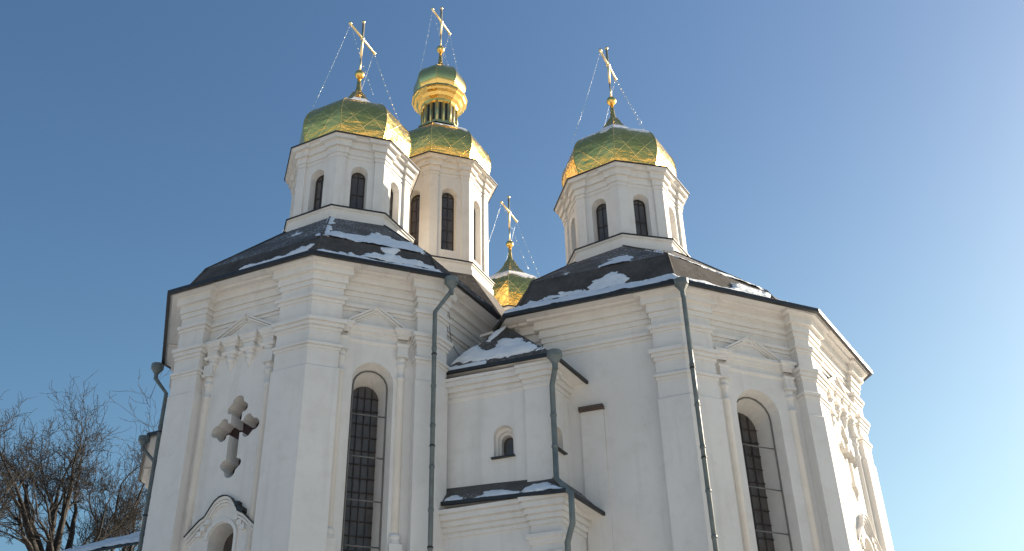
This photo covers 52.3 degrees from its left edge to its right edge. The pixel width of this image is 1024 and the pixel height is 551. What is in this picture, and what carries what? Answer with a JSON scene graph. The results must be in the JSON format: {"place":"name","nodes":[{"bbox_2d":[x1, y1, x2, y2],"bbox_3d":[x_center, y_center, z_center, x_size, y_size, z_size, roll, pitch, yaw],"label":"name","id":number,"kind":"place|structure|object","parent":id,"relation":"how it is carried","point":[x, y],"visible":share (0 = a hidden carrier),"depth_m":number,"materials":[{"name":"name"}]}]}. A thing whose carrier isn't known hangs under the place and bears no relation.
{"place":"outdoors","nodes":[
{"label":"outdoors","id":0,"kind":"place"},
{"bbox_2d":[239,217,482,300],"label":"roof snow","id":1,"kind":"structure","parent":0,"point":[389,255],"depth_m":28.19,"materials":[{"name":"white snow"}]},
{"bbox_2d":[90,7,893,550],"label":"church","id":2,"kind":"structure","parent":0,"point":[298,411],"depth_m":26.48,"materials":[{"name":"white paint"}]},
{"bbox_2d":[61,531,143,550],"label":"roof snow","id":3,"kind":"structure","parent":2,"relation":"on","point":[132,537],"depth_m":30.22,"materials":[{"name":"white snow"}]},
{"bbox_2d":[138,435,156,463],"bbox_3d":[-11.373,11.543,29.554,0.912,14.890,0.360,14,-35,-23],"label":"drainpipe","id":4,"kind":"object","parent":2,"relation":"attached to","point":[143,440],"visible":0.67,"depth_m":33.18,"materials":[{"name":"grey metal"}]},
{"bbox_2d":[137,362,167,550],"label":"drainpipe","id":5,"kind":"object","parent":2,"relation":"attached to","point":[157,368],"visible":0.98,"depth_m":29.80,"materials":[{"name":"grey metal"}]},
{"bbox_2d":[183,495,253,550],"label":"hooded window","id":6,"kind":"structure","parent":2,"relation":"in","point":[223,537],"depth_m":24.47,"materials":[{"name":"white paint"}]},
{"bbox_2d":[307,169,323,211],"bbox_3d":[-6.053,-2.567,32.674,0.519,1.650,0.357,-14,-34,20],"label":"window","id":7,"kind":"structure","parent":2,"relation":"in","point":[317,179],"depth_m":32.84,"materials":[{"name":"white paint"}]},
{"bbox_2d":[349,167,367,208],"bbox_3d":[-4.828,-2.647,32.596,0.520,1.650,0.330,9,-33,-15],"label":"window","id":8,"kind":"structure","parent":2,"relation":"in","point":[359,176],"depth_m":32.73,"materials":[{"name":"black glass"}]},
{"bbox_2d":[350,97,368,101],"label":"snow","id":9,"kind":"structure","parent":2,"relation":"on","point":[361,99],"depth_m":35.77,"materials":[{"name":"white snow"}]},
{"bbox_2d":[341,362,392,550],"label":"window","id":10,"kind":"structure","parent":2,"relation":"in","point":[366,493],"depth_m":25.60,"materials":[{"name":"black glass"}]},
{"bbox_2d":[389,182,399,222],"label":"window","id":11,"kind":"structure","parent":2,"relation":"in","point":[394,191],"depth_m":33.56,"materials":[{"name":"white paint"}]},
{"bbox_2d":[408,190,419,245],"bbox_3d":[-3.537,-1.910,37.914,0.560,2.750,0.351,-14,-34,20],"label":"window","id":12,"kind":"structure","parent":2,"relation":"in","point":[414,205],"depth_m":38.21,"materials":[{"name":"black glass"}]},
{"bbox_2d":[427,275,458,550],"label":"drainpipe","id":13,"kind":"object","parent":2,"relation":"attached to","point":[451,282],"visible":1,"depth_m":25.62,"materials":[{"name":"grey metal"}]},
{"bbox_2d":[441,188,456,250],"bbox_3d":[-2.335,-1.978,37.854,0.560,2.750,0.330,9,-34,-16],"label":"window","id":14,"kind":"structure","parent":2,"relation":"in","point":[449,197],"depth_m":37.96,"materials":[{"name":"black glass"}]},
{"bbox_2d":[434,122,467,131],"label":"snow","id":15,"kind":"structure","parent":2,"relation":"on","point":[453,126],"depth_m":40.35,"materials":[{"name":"white snow"}]},
{"bbox_2d":[474,200,480,265],"bbox_3d":[-1.433,-1.581,38.524,0.351,2.750,0.560,-14,-34,20],"label":"window","id":16,"kind":"structure","parent":2,"relation":"in","point":[477,212],"depth_m":38.77,"materials":[{"name":"white paint"}]},
{"bbox_2d":[444,482,561,500],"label":"roof snow","id":17,"kind":"structure","parent":2,"relation":"on","point":[539,486],"depth_m":24.28,"materials":[{"name":"white snow"}]},
{"bbox_2d":[491,425,515,459],"bbox_3d":[-0.147,4.151,25.646,0.638,0.860,0.583,-14,-34,20],"label":"window","id":18,"kind":"structure","parent":2,"relation":"in","point":[504,435],"depth_m":25.81,"materials":[{"name":"white paint"}]},
{"bbox_2d":[489,270,536,278],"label":"snow","id":19,"kind":"structure","parent":2,"relation":"on","point":[505,273],"depth_m":44.15,"materials":[{"name":"white snow"}]},
{"bbox_2d":[547,348,575,550],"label":"drainpipe","id":20,"kind":"object","parent":2,"relation":"attached to","point":[554,356],"visible":1,"depth_m":24.64,"materials":[{"name":"grey metal"}]},
{"bbox_2d":[557,427,567,454],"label":"window","id":21,"kind":"structure","parent":2,"relation":"in","point":[559,434],"depth_m":25.81,"materials":[{"name":"white paint"}]},
{"bbox_2d":[571,218,576,252],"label":"window","id":22,"kind":"structure","parent":2,"relation":"in","point":[573,234],"depth_m":34.48,"materials":[{"name":"white paint"}]},
{"bbox_2d":[592,198,608,241],"bbox_3d":[2.886,-1.702,33.285,0.520,1.650,0.330,-19,-36,26],"label":"window","id":23,"kind":"structure","parent":2,"relation":"in","point":[599,212],"depth_m":33.43,"materials":[{"name":"black glass"}]},
{"bbox_2d":[580,124,649,139],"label":"snow","id":24,"kind":"structure","parent":2,"relation":"on","point":[604,129],"depth_m":35.21,"materials":[{"name":"white snow"}]},
{"bbox_2d":[633,194,651,235],"bbox_3d":[4.089,-1.833,33.123,0.520,1.650,0.330,6,-33,-11],"label":"window","id":25,"kind":"structure","parent":2,"relation":"in","point":[641,211],"depth_m":33.25,"materials":[{"name":"black glass"}]},
{"bbox_2d":[668,207,678,243],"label":"window","id":26,"kind":"structure","parent":2,"relation":"in","point":[671,214],"depth_m":34.04,"materials":[{"name":"white paint"}]},
{"bbox_2d":[674,276,718,550],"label":"drainpipe","id":27,"kind":"object","parent":2,"relation":"attached to","point":[681,283],"visible":1,"depth_m":24.71,"materials":[{"name":"grey metal"}]},
{"bbox_2d":[737,389,802,550],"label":"window","id":28,"kind":"structure","parent":2,"relation":"in","point":[776,526],"depth_m":26.15,"materials":[{"name":"black paint"}]},
{"bbox_2d":[856,513,881,550],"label":"hooded window","id":29,"kind":"structure","parent":2,"relation":"in","point":[863,519],"depth_m":27.08,"materials":[{"name":"white paint"}]},
{"bbox_2d":[448,326,543,370],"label":"roof snow","id":30,"kind":"structure","parent":0,"point":[506,347],"depth_m":26.97,"materials":[{"name":"white snow"}]},
{"bbox_2d":[0,0,1023,550],"label":"sky","id":31,"kind":"structure","parent":0,"point":[860,163],"materials":[{"name":"blue"}]},
{"bbox_2d":[492,249,787,329],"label":"roof snow","id":32,"kind":"structure","parent":0,"point":[610,282],"depth_m":27.98,"materials":[{"name":"white snow"}]},
{"label":"ground","id":33,"kind":"structure","parent":0,"visible":0},
{"bbox_2d":[0,413,62,524],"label":"bare tree","id":34,"kind":"object","parent":33,"relation":"on","point":[5,497],"visible":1,"depth_m":41.14,"materials":[{"name":"brown plant"}]},
{"bbox_2d":[0,370,144,550],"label":"bare tree","id":35,"kind":"object","parent":33,"relation":"on","point":[32,541],"visible":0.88,"depth_m":46.23,"materials":[{"name":"brown plant"}]},
{"bbox_2d":[38,361,170,550],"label":"bare tree","id":36,"kind":"object","parent":33,"relation":"on","point":[130,499],"visible":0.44,"depth_m":50.23,"materials":[{"name":"brown plant"}]}
]}

